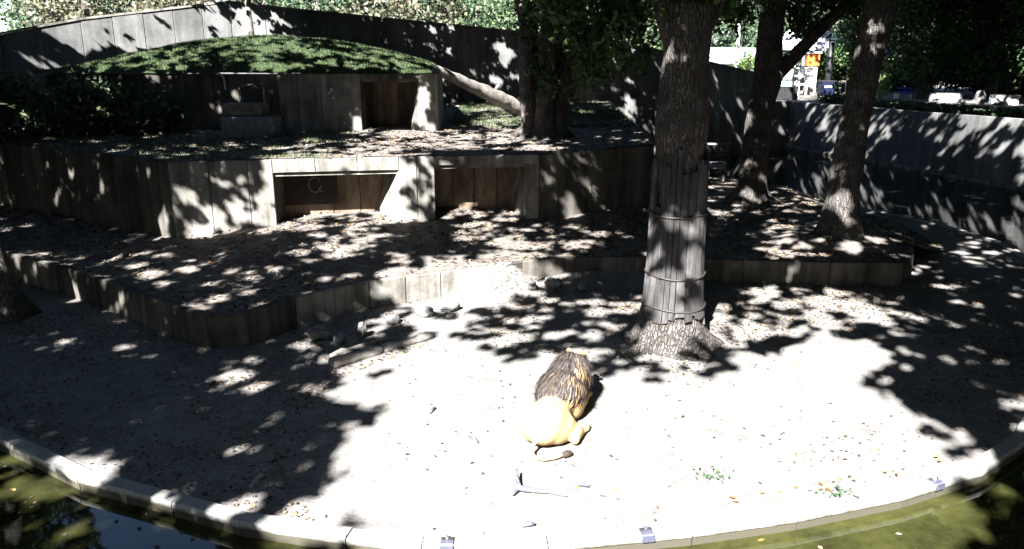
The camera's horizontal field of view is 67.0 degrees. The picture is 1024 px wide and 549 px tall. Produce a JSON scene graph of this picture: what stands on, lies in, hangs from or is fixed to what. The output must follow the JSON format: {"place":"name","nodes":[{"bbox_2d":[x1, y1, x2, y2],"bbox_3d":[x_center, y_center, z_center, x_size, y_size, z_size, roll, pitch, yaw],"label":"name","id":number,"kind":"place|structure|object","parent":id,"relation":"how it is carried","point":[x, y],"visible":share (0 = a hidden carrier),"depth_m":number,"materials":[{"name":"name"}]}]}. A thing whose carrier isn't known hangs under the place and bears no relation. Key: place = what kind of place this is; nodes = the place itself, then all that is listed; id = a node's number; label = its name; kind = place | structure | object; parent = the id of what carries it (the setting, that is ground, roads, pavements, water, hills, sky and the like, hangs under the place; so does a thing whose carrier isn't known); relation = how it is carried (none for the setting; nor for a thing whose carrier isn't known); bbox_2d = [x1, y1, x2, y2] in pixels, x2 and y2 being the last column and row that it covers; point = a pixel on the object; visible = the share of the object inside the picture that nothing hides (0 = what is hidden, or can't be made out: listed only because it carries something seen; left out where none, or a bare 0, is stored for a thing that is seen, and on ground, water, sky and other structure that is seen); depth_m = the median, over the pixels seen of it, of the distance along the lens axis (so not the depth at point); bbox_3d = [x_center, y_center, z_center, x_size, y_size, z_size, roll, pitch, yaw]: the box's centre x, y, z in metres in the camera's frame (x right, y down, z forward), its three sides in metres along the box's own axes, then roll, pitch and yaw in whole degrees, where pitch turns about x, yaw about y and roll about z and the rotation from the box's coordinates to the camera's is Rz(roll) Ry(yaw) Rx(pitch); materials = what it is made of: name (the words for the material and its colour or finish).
{"place":"outdoors","nodes":[
{"label":"outdoors","id":0,"kind":"place"},
{"bbox_2d":[222,103,268,114],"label":"slab","id":1,"kind":"structure","parent":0,"point":[245,108],"depth_m":25.53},
{"bbox_2d":[1,101,652,160],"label":"terrace ground","id":2,"kind":"structure","parent":0,"point":[486,142],"depth_m":24.67,"materials":[{"name":"soil"}]},
{"bbox_2d":[0,63,73,142],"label":"shrub","id":3,"kind":"object","parent":2,"relation":"on","point":[22,98],"visible":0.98,"depth_m":25.13,"materials":[{"name":"green plant"}]},
{"bbox_2d":[33,63,144,138],"bbox_3d":[-14.615,-5.718,26.626,3.446,3.033,3.358,15,21,42],"label":"shrub","id":4,"kind":"object","parent":2,"relation":"on","point":[81,118],"visible":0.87,"depth_m":25.98,"materials":[{"name":"green plant"}]},
{"bbox_2d":[95,80,200,136],"bbox_3d":[-12.619,-5.395,26.658,3.805,2.570,2.401,-4,16,-14],"label":"shrub","id":5,"kind":"object","parent":2,"relation":"on","point":[152,119],"visible":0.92,"depth_m":26.28,"materials":[{"name":"green plant"}]},
{"bbox_2d":[0,130,368,160],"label":"terrace grass","id":6,"kind":"structure","parent":2,"relation":"on","point":[172,149],"depth_m":23.96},
{"bbox_2d":[29,37,443,130],"bbox_3d":[-10.058,-7.765,31.526,14.883,3.729,9.328,0,15,0],"label":"shelter","id":7,"kind":"object","parent":2,"relation":"on","point":[314,100],"visible":0.47,"depth_m":27.37,"materials":[{"name":"wood"}]},
{"bbox_2d":[32,34,435,73],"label":"roof grass","id":8,"kind":"structure","parent":7,"relation":"on","point":[335,47],"depth_m":28.40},
{"bbox_2d":[245,0,254,34],"bbox_3d":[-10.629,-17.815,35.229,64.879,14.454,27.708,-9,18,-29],"label":"sapling","id":9,"kind":"object","parent":8,"relation":"on","point":[249,23],"visible":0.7,"depth_m":30.86,"materials":[{"name":"brown plant"}]},
{"bbox_2d":[218,113,284,138],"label":"stone block","id":10,"kind":"structure","parent":2,"relation":"on","point":[245,126],"depth_m":25.54,"materials":[{"name":"concrete"}]},
{"bbox_2d":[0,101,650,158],"bbox_3d":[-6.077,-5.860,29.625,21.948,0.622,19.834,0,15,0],"label":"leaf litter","id":11,"kind":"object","parent":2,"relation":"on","point":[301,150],"visible":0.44,"depth_m":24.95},
{"bbox_2d":[433,65,520,116],"bbox_3d":[-1.087,-6.958,29.885,0.756,2.218,5.485,11,19,34],"label":"log","id":12,"kind":"object","parent":2,"relation":"on","point":[507,103],"visible":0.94,"depth_m":29.75,"materials":[{"name":"wood"}]},
{"bbox_2d":[449,100,640,127],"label":"terrace grass","id":13,"kind":"structure","parent":2,"relation":"on","point":[582,114],"depth_m":31.73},
{"bbox_2d":[506,0,638,138],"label":"multi stem tree","id":14,"kind":"object","parent":2,"relation":"on","point":[546,81],"visible":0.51,"depth_m":25.41,"materials":[{"name":"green plant"}]},
{"bbox_2d":[0,0,888,70],"label":"sky","id":15,"kind":"structure","parent":0,"point":[2,28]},
{"bbox_2d":[0,177,944,317],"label":"terrace ground","id":16,"kind":"structure","parent":0,"point":[187,276],"depth_m":19.73,"materials":[{"name":"sand"}]},
{"bbox_2d":[0,139,653,237],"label":"terrace wall","id":17,"kind":"structure","parent":16,"relation":"on","point":[176,199],"depth_m":22.04,"materials":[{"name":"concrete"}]},
{"bbox_2d":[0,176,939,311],"bbox_3d":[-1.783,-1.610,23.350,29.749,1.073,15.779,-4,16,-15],"label":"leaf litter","id":18,"kind":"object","parent":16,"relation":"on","point":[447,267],"visible":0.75,"depth_m":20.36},
{"bbox_2d":[708,162,725,181],"bbox_3d":[8.050,-4.072,30.618,0.750,0.750,0.350,0,15,0],"label":"table","id":19,"kind":"object","parent":16,"relation":"on","point":[718,165],"visible":0.57,"depth_m":30.40,"materials":[{"name":"grey stone"}]},
{"bbox_2d":[706,143,731,175],"bbox_3d":[8.600,-4.915,33.077,1.500,1.400,0.080,0,15,0],"label":"chair","id":20,"kind":"object","parent":16,"relation":"on","point":[713,152],"visible":0.62,"depth_m":33.00,"materials":[{"name":"brown wood"}]},
{"bbox_2d":[721,0,921,205],"bbox_3d":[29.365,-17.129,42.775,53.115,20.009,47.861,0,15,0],"label":"broadleaf tree","id":21,"kind":"object","parent":16,"relation":"on","point":[773,66],"visible":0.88,"depth_m":25.33,"materials":[{"name":"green plant"}]},
{"bbox_2d":[768,230,898,255],"bbox_3d":[8.470,-0.688,20.524,3.576,0.852,3.050,0,15,0],"label":"root mound","id":22,"kind":"object","parent":16,"relation":"on","point":[869,243],"visible":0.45,"depth_m":19.78,"materials":[{"name":"soil"}]},
{"bbox_2d":[808,0,899,250],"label":"broadleaf tree","id":23,"kind":"object","parent":22,"relation":"on","point":[839,218],"visible":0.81,"depth_m":19.49,"materials":[{"name":"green plant"}]},
{"bbox_2d":[0,210,1023,543],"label":"yard ground","id":24,"kind":"structure","parent":0,"point":[826,386],"depth_m":12.20,"materials":[{"name":"sand"}]},
{"bbox_2d":[0,240,42,321],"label":"broadleaf tree","id":25,"kind":"object","parent":24,"relation":"on","point":[16,304],"visible":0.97,"depth_m":16.08,"materials":[{"name":"brown plant"}]},
{"bbox_2d":[304,324,331,340],"bbox_3d":[-3.760,1.118,14.975,0.495,0.293,0.375,-8,17,-27],"label":"stone","id":26,"kind":"object","parent":24,"relation":"on","point":[317,332],"visible":1,"depth_m":14.89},
{"bbox_2d":[333,331,345,344],"bbox_3d":[-3.287,1.220,14.753,0.236,0.283,0.265,0,15,0],"label":"stone","id":27,"kind":"object","parent":24,"relation":"on","point":[339,338],"visible":1,"depth_m":14.68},
{"bbox_2d":[358,322,366,337],"bbox_3d":[-2.921,1.101,15.087,0.163,0.389,0.200,-14,21,-42],"label":"stone","id":28,"kind":"object","parent":24,"relation":"on","point":[362,330],"visible":0.98,"depth_m":15.03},
{"bbox_2d":[328,332,433,368],"bbox_3d":[-2.469,1.306,14.421,2.223,0.320,0.510,-14,21,-41],"label":"log","id":29,"kind":"object","parent":24,"relation":"on","point":[340,357],"visible":0.98,"depth_m":14.13,"materials":[{"name":"brown wood"}]},
{"bbox_2d":[385,313,398,325],"bbox_3d":[-2.447,0.942,15.802,0.290,0.255,0.334,0,15,0],"label":"stone","id":30,"kind":"object","parent":24,"relation":"on","point":[392,319],"visible":1,"depth_m":15.72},
{"bbox_2d":[415,305,432,317],"bbox_3d":[-1.841,0.782,16.407,0.465,0.262,0.338,12,19,37],"label":"stone","id":31,"kind":"object","parent":24,"relation":"on","point":[426,311],"visible":1,"depth_m":16.27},
{"bbox_2d":[428,407,435,413],"bbox_3d":[-1.234,2.074,11.882,0.064,0.065,0.205,6,16,20],"label":"wood chip","id":32,"kind":"object","parent":24,"relation":"on","point":[432,409],"visible":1,"depth_m":11.84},
{"bbox_2d":[439,300,460,312],"bbox_3d":[-1.341,0.696,16.674,0.458,0.256,0.360,0,15,0],"label":"stone","id":33,"kind":"object","parent":24,"relation":"on","point":[449,306],"visible":1,"depth_m":16.57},
{"bbox_2d":[5,249,913,348],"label":"retaining wall","id":34,"kind":"structure","parent":24,"relation":"on","point":[213,330],"depth_m":17.26,"materials":[{"name":"concrete"}]},
{"bbox_2d":[468,435,477,442],"bbox_3d":[-0.542,2.328,10.969,0.052,0.050,0.224,-12,19,-37],"label":"wood chip","id":35,"kind":"object","parent":24,"relation":"on","point":[472,438],"visible":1,"depth_m":10.96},
{"bbox_2d":[0,207,1023,548],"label":"moat kerb","id":36,"kind":"structure","parent":24,"relation":"on","point":[668,535],"depth_m":9.13,"materials":[{"name":"concrete"}]},
{"bbox_2d":[440,535,453,548],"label":"kerb bracket","id":37,"kind":"object","parent":36,"relation":"attached to","point":[446,541],"visible":1,"depth_m":8.53,"materials":[{"name":"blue metal"}]},
{"bbox_2d":[638,526,654,542],"bbox_3d":[1.521,2.928,8.746,0.150,0.130,0.167,-2,16,-9],"label":"kerb bracket","id":38,"kind":"object","parent":36,"relation":"attached to","point":[648,532],"visible":1,"depth_m":8.69,"materials":[{"name":"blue metal"}]},
{"bbox_2d":[927,476,945,490],"bbox_3d":[5.373,2.635,9.807,0.150,0.130,0.167,-7,17,-23],"label":"kerb bracket","id":39,"kind":"object","parent":36,"relation":"attached to","point":[935,480],"visible":1,"depth_m":9.77,"materials":[{"name":"blue metal"}]},
{"bbox_2d":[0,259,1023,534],"bbox_3d":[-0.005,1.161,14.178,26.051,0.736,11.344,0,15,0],"label":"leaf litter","id":40,"kind":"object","parent":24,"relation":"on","point":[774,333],"visible":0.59,"depth_m":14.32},
{"bbox_2d":[522,521,534,526],"bbox_3d":[0.186,2.882,8.950,0.156,0.066,0.064,-4,16,-14],"label":"wood chip","id":41,"kind":"object","parent":24,"relation":"on","point":[527,523],"visible":1,"depth_m":8.93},
{"bbox_2d":[525,281,536,290],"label":"stone","id":42,"kind":"object","parent":24,"relation":"on","point":[530,285],"visible":1,"depth_m":17.95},
{"bbox_2d":[511,469,566,496],"bbox_3d":[0.336,2.619,9.734,0.693,0.127,0.470,0,15,0],"label":"driftwood","id":43,"kind":"object","parent":24,"relation":"on","point":[519,486],"visible":1,"depth_m":9.60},
{"bbox_2d":[543,277,561,289],"bbox_3d":[0.955,0.208,18.212,0.454,0.278,0.314,5,16,18],"label":"stone","id":44,"kind":"object","parent":24,"relation":"on","point":[551,283],"visible":1,"depth_m":18.10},
{"bbox_2d":[521,348,596,460],"bbox_3d":[0.704,1.775,11.381,0.965,0.935,2.367,5,16,18],"label":"lion","id":45,"kind":"object","parent":24,"relation":"on","point":[562,392],"visible":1,"depth_m":11.14},
{"bbox_2d":[577,280,587,290],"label":"stone","id":46,"kind":"object","parent":24,"relation":"on","point":[582,285],"visible":1,"depth_m":17.99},
{"bbox_2d":[578,482,588,486],"bbox_3d":[0.903,2.652,9.787,0.147,0.060,0.060,6,16,19],"label":"wood chip","id":47,"kind":"object","parent":24,"relation":"on","point":[584,484],"visible":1,"depth_m":9.77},
{"bbox_2d":[608,346,642,361],"bbox_3d":[2.068,1.420,13.967,0.542,0.294,0.551,-10,18,-32],"label":"weed","id":48,"kind":"object","parent":24,"relation":"on","point":[625,354],"visible":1,"depth_m":13.96,"materials":[{"name":"green plant"}]},
{"bbox_2d":[516,0,768,360],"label":"broadleaf tree","id":49,"kind":"object","parent":24,"relation":"on","point":[670,322],"visible":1,"depth_m":13.95,"materials":[{"name":"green plant"}]},
{"bbox_2d":[691,464,734,483],"bbox_3d":[2.592,2.582,10.032,0.545,0.148,0.400,6,16,20],"label":"weed","id":50,"kind":"object","parent":24,"relation":"on","point":[716,471],"visible":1,"depth_m":9.99,"materials":[{"name":"green plant"}]},
{"bbox_2d":[728,454,942,501],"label":"orange leaves","id":51,"kind":"object","parent":24,"relation":"on","point":[780,491],"visible":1,"depth_m":9.73,"materials":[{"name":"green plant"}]},
{"bbox_2d":[815,485,859,501],"bbox_3d":[4.015,2.701,9.513,0.433,0.191,0.403,-6,17,-21],"label":"weed","id":52,"kind":"object","parent":24,"relation":"on","point":[836,494],"visible":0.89,"depth_m":9.50,"materials":[{"name":"green plant"}]},
{"bbox_2d":[0,148,1023,548],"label":"moat water","id":53,"kind":"structure","parent":0,"point":[986,514],"depth_m":9.56,"materials":[{"name":"liquid"}]},
{"bbox_2d":[0,465,1007,548],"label":"floating leaves","id":54,"kind":"object","parent":53,"relation":"on","point":[66,514],"visible":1,"depth_m":9.30,"materials":[{"name":"yellow plant"}]},
{"bbox_2d":[776,86,798,100],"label":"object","id":55,"kind":"object","parent":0,"point":[785,93],"visible":0.6,"depth_m":51.23,"materials":[{"name":"white metal"}]},
{"bbox_2d":[776,80,1023,143],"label":"visitor ground","id":56,"kind":"structure","parent":0,"point":[968,94],"depth_m":52.73,"materials":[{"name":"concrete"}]},
{"bbox_2d":[650,8,730,46],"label":"broadleaf tree","id":57,"kind":"object","parent":56,"relation":"on","point":[712,44],"visible":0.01,"depth_m":86.89,"materials":[{"name":"green plant"}]},
{"bbox_2d":[710,47,755,70],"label":"building","id":58,"kind":"structure","parent":56,"relation":"on","point":[728,57],"depth_m":73.26,"materials":[{"name":"white paint"}]},
{"bbox_2d":[735,24,740,67],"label":"flag pole","id":59,"kind":"object","parent":56,"relation":"on","point":[737,48],"visible":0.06,"depth_m":67.08,"materials":[{"name":"metal"}]},
{"bbox_2d":[732,49,755,70],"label":"shrub","id":60,"kind":"object","parent":56,"relation":"on","point":[748,61],"visible":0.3,"depth_m":65.05,"materials":[{"name":"green plant"}]},
{"bbox_2d":[718,0,833,61],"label":"broadleaf tree","id":61,"kind":"object","parent":56,"relation":"on","point":[747,34],"visible":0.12,"depth_m":75.00,"materials":[{"name":"green plant"}]},
{"bbox_2d":[781,67,795,86],"bbox_3d":[18.350,-12.940,52.439,1.530,2.150,0.135,0,15,0],"label":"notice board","id":62,"kind":"object","parent":56,"relation":"on","point":[788,79],"visible":0.45,"depth_m":52.33,"materials":[{"name":"white metal"}]},
{"bbox_2d":[783,31,814,85],"bbox_3d":[22.600,-17.527,63.630,3.200,5.000,3.200,0,15,0],"label":"canopy tent","id":63,"kind":"object","parent":56,"relation":"on","point":[793,42],"visible":0.2,"depth_m":62.14,"materials":[{"name":"white fabric"}]},
{"bbox_2d":[799,23,807,92],"bbox_3d":[23.600,-17.984,62.467,0.500,6.500,0.500,0,15,0],"label":"post","id":64,"kind":"object","parent":56,"relation":"on","point":[802,73],"visible":0.23,"depth_m":62.78,"materials":[{"name":"white metal"}]},
{"bbox_2d":[794,68,816,95],"bbox_3d":[21.900,-14.514,58.237,1.950,2.065,0.100,0,15,0],"label":"railing","id":65,"kind":"object","parent":56,"relation":"on","point":[799,76],"visible":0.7,"depth_m":58.16,"materials":[{"name":"metal"}]},
{"bbox_2d":[803,52,821,94],"bbox_3d":[23.200,-15.590,60.015,1.150,3.235,0.800,0,15,0],"label":"kiosk","id":66,"kind":"object","parent":56,"relation":"on","point":[812,59],"visible":0.83,"depth_m":59.70,"materials":[{"name":"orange paint"}]},
{"bbox_2d":[785,4,852,55],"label":"broadleaf tree","id":67,"kind":"object","parent":56,"relation":"on","point":[836,23],"depth_m":72.78,"materials":[{"name":"green plant"}]},
{"bbox_2d":[794,29,849,91],"bbox_3d":[26.600,-18.805,66.390,3.400,6.000,3.400,0,15,0],"label":"canopy tent","id":68,"kind":"object","parent":56,"relation":"on","point":[823,44],"visible":0.1,"depth_m":64.80,"materials":[{"name":"white fabric"}]},
{"bbox_2d":[794,50,851,91],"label":"shrub","id":69,"kind":"object","parent":56,"relation":"on","point":[821,74],"visible":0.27,"depth_m":65.97,"materials":[{"name":"green plant"}]},
{"bbox_2d":[817,80,835,96],"bbox_3d":[22.100,-13.080,54.501,0.950,1.165,0.905,0,15,0],"label":"bin","id":70,"kind":"object","parent":56,"relation":"on","point":[827,86],"visible":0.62,"depth_m":54.09,"materials":[{"name":"blue plastic"}]},
{"bbox_2d":[815,87,845,102],"bbox_3d":[20.436,-10.900,48.093,2.840,1.438,2.376,0,15,0],"label":"shrub","id":71,"kind":"object","parent":56,"relation":"on","point":[834,96],"visible":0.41,"depth_m":47.94,"materials":[{"name":"green plant"}]},
{"bbox_2d":[825,38,836,79],"bbox_3d":[25.350,-16.639,61.800,0.620,4.260,0.620,0,15,0],"label":"post","id":72,"kind":"object","parent":56,"relation":"on","point":[829,64],"visible":0.82,"depth_m":61.49,"materials":[{"name":"black metal"}]},
{"bbox_2d":[821,3,926,84],"bbox_3d":[20.896,-20.324,60.503,25.649,13.412,10.281,-3,16,-12],"label":"broadleaf tree","id":73,"kind":"object","parent":56,"relation":"on","point":[848,46],"visible":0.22,"depth_m":62.74,"materials":[{"name":"green plant"}]},
{"bbox_2d":[840,54,914,90],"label":"shrub","id":74,"kind":"object","parent":56,"relation":"on","point":[896,86],"visible":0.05,"depth_m":66.80,"materials":[{"name":"green plant"}]},
{"bbox_2d":[876,63,894,97],"bbox_3d":[26.103,-13.461,54.394,1.964,2.919,1.765,12,19,37],"label":"shrub","id":75,"kind":"object","parent":56,"relation":"on","point":[884,80],"visible":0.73,"depth_m":54.17,"materials":[{"name":"green plant"}]},
{"bbox_2d":[769,101,1023,191],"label":"moat wall","id":76,"kind":"structure","parent":56,"relation":"on","point":[987,150],"depth_m":38.35,"materials":[{"name":"concrete"}]},
{"bbox_2d":[894,91,899,99],"bbox_3d":[25.200,-11.703,50.695,0.340,0.620,0.095,0,15,0],"label":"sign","id":77,"kind":"object","parent":56,"relation":"on","point":[896,95],"visible":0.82,"depth_m":50.64,"materials":[{"name":"blue paint"}]},
{"bbox_2d":[897,87,912,99],"bbox_3d":[25.950,-11.922,51.031,1.000,0.845,0.470,0,15,0],"label":"bench","id":78,"kind":"object","parent":56,"relation":"on","point":[907,92],"visible":0.88,"depth_m":51.02,"materials":[{"name":"blue wood"}]},
{"bbox_2d":[818,97,1023,118],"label":"ground cover","id":79,"kind":"object","parent":56,"relation":"on","point":[996,111],"visible":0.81,"depth_m":39.25,"materials":[{"name":"green plant"}]},
{"bbox_2d":[889,61,952,90],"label":"shrub","id":80,"kind":"object","parent":56,"relation":"on","point":[910,85],"visible":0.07,"depth_m":67.85,"materials":[{"name":"green plant"}]},
{"bbox_2d":[856,0,1000,98],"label":"broadleaf tree","id":81,"kind":"object","parent":56,"relation":"on","point":[928,21],"visible":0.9,"depth_m":51.67,"materials":[{"name":"green plant"}]},
{"bbox_2d":[881,0,987,94],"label":"broadleaf tree","id":82,"kind":"object","parent":56,"relation":"on","point":[931,85],"visible":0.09,"depth_m":59.20,"materials":[{"name":"green plant"}]},
{"bbox_2d":[930,98,939,102],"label":"boulder","id":83,"kind":"object","parent":56,"relation":"on","point":[934,100],"visible":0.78,"depth_m":48.02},
{"bbox_2d":[929,93,963,102],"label":"block wall","id":84,"kind":"structure","parent":56,"relation":"on","point":[950,97],"depth_m":48.59,"materials":[{"name":"white paint"}]},
{"bbox_2d":[939,71,975,90],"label":"shrub","id":85,"kind":"object","parent":56,"relation":"on","point":[955,87],"visible":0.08,"depth_m":67.69,"materials":[{"name":"green plant"}]},
{"bbox_2d":[960,99,976,103],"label":"boulder","id":86,"kind":"object","parent":56,"relation":"on","point":[967,101],"visible":0.84,"depth_m":47.02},
{"bbox_2d":[945,11,1011,93],"bbox_3d":[37.202,-18.886,60.081,8.971,10.177,8.512,-5,16,-19],"label":"broadleaf tree","id":87,"kind":"object","parent":56,"relation":"on","point":[973,79],"visible":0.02,"depth_m":61.05,"materials":[{"name":"green plant"}]},
{"bbox_2d":[934,0,1023,99],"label":"broadleaf tree","id":88,"kind":"object","parent":56,"relation":"on","point":[982,32],"visible":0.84,"depth_m":50.61,"materials":[{"name":"green plant"}]},
{"bbox_2d":[973,90,985,103],"bbox_3d":[28.434,-10.674,47.053,0.684,1.060,0.605,-7,17,-25],"label":"boulder","id":89,"kind":"object","parent":56,"relation":"on","point":[979,97],"visible":0.81,"depth_m":46.84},
{"bbox_2d":[974,58,1023,95],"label":"shrub","id":90,"kind":"object","parent":56,"relation":"on","point":[1002,89],"visible":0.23,"depth_m":57.77,"materials":[{"name":"green plant"}]},
{"bbox_2d":[993,101,1006,104],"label":"boulder","id":91,"kind":"object","parent":56,"relation":"on","point":[999,103],"visible":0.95,"depth_m":45.68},
{"bbox_2d":[983,0,1023,88],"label":"broadleaf tree","id":92,"kind":"object","parent":56,"relation":"on","point":[1017,19],"visible":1,"depth_m":44.77,"materials":[{"name":"green plant"}]},
{"bbox_2d":[989,95,1020,104],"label":"block wall","id":93,"kind":"structure","parent":56,"relation":"on","point":[1011,99],"depth_m":45.70,"materials":[{"name":"white paint"}]},
{"bbox_2d":[1001,0,1023,89],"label":"broadleaf tree","id":94,"kind":"object","parent":56,"relation":"on","point":[1012,62],"visible":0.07,"depth_m":53.13,"materials":[{"name":"green plant"}]},
{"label":"hillside","id":95,"kind":"structure","parent":0,"visible":0},
{"bbox_2d":[0,0,123,38],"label":"broadleaf tree","id":96,"kind":"object","parent":95,"relation":"on","point":[14,15],"visible":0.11,"depth_m":48.06,"materials":[{"name":"green plant"}]},
{"bbox_2d":[3,0,146,60],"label":"broadleaf tree","id":97,"kind":"object","parent":95,"relation":"on","point":[44,8],"visible":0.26,"depth_m":41.99,"materials":[{"name":"green plant"}]},
{"bbox_2d":[114,0,275,36],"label":"broadleaf tree","id":98,"kind":"object","parent":95,"relation":"on","point":[150,4],"visible":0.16,"depth_m":40.31,"materials":[{"name":"green plant"}]},
{"bbox_2d":[257,0,381,15],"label":"broadleaf tree","id":99,"kind":"object","parent":95,"relation":"on","point":[314,4],"visible":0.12,"depth_m":43.16,"materials":[{"name":"green plant"}]},
{"bbox_2d":[0,0,753,161],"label":"perimeter wall","id":100,"kind":"structure","parent":95,"relation":"on","point":[487,56],"depth_m":37.24,"materials":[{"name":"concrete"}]},
{"bbox_2d":[324,0,480,25],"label":"broadleaf tree","id":101,"kind":"object","parent":95,"relation":"on","point":[398,6],"visible":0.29,"depth_m":42.49,"materials":[{"name":"green plant"}]},
{"bbox_2d":[373,0,471,18],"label":"broadleaf tree","id":102,"kind":"object","parent":95,"relation":"on","point":[418,7],"visible":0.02,"depth_m":74.07,"materials":[{"name":"green plant"}]},
{"bbox_2d":[404,0,540,30],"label":"broadleaf tree","id":103,"kind":"object","parent":95,"relation":"on","point":[477,10],"visible":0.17,"depth_m":43.55,"materials":[{"name":"green plant"}]},
{"bbox_2d":[434,0,515,24],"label":"broadleaf tree","id":104,"kind":"object","parent":95,"relation":"on","point":[493,13],"visible":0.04,"depth_m":54.41,"materials":[{"name":"green plant"}]},
{"bbox_2d":[491,2,588,30],"bbox_3d":[2.716,-14.292,47.942,7.309,10.512,7.566,-10,19,-33],"label":"broadleaf tree","id":105,"kind":"object","parent":95,"relation":"on","point":[514,14],"depth_m":47.38,"materials":[{"name":"green plant"}]},
{"bbox_2d":[587,0,662,49],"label":"broadleaf tree","id":106,"kind":"object","parent":95,"relation":"on","point":[645,35],"visible":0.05,"depth_m":47.48,"materials":[{"name":"green plant"}]},
{"bbox_2d":[633,18,723,59],"bbox_3d":[9.369,-15.236,55.074,10.420,10.312,10.828,11,19,35],"label":"broadleaf tree","id":107,"kind":"object","parent":95,"relation":"on","point":[650,19],"visible":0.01,"depth_m":53.79,"materials":[{"name":"green plant"}]},
{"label":"ground","id":108,"kind":"structure","parent":0,"visible":0},
{"bbox_2d":[21,0,971,80],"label":"wood","id":109,"kind":"object","parent":108,"relation":"on","point":[725,41],"visible":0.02,"depth_m":100.11,"materials":[{"name":"green plant"}]}
]}

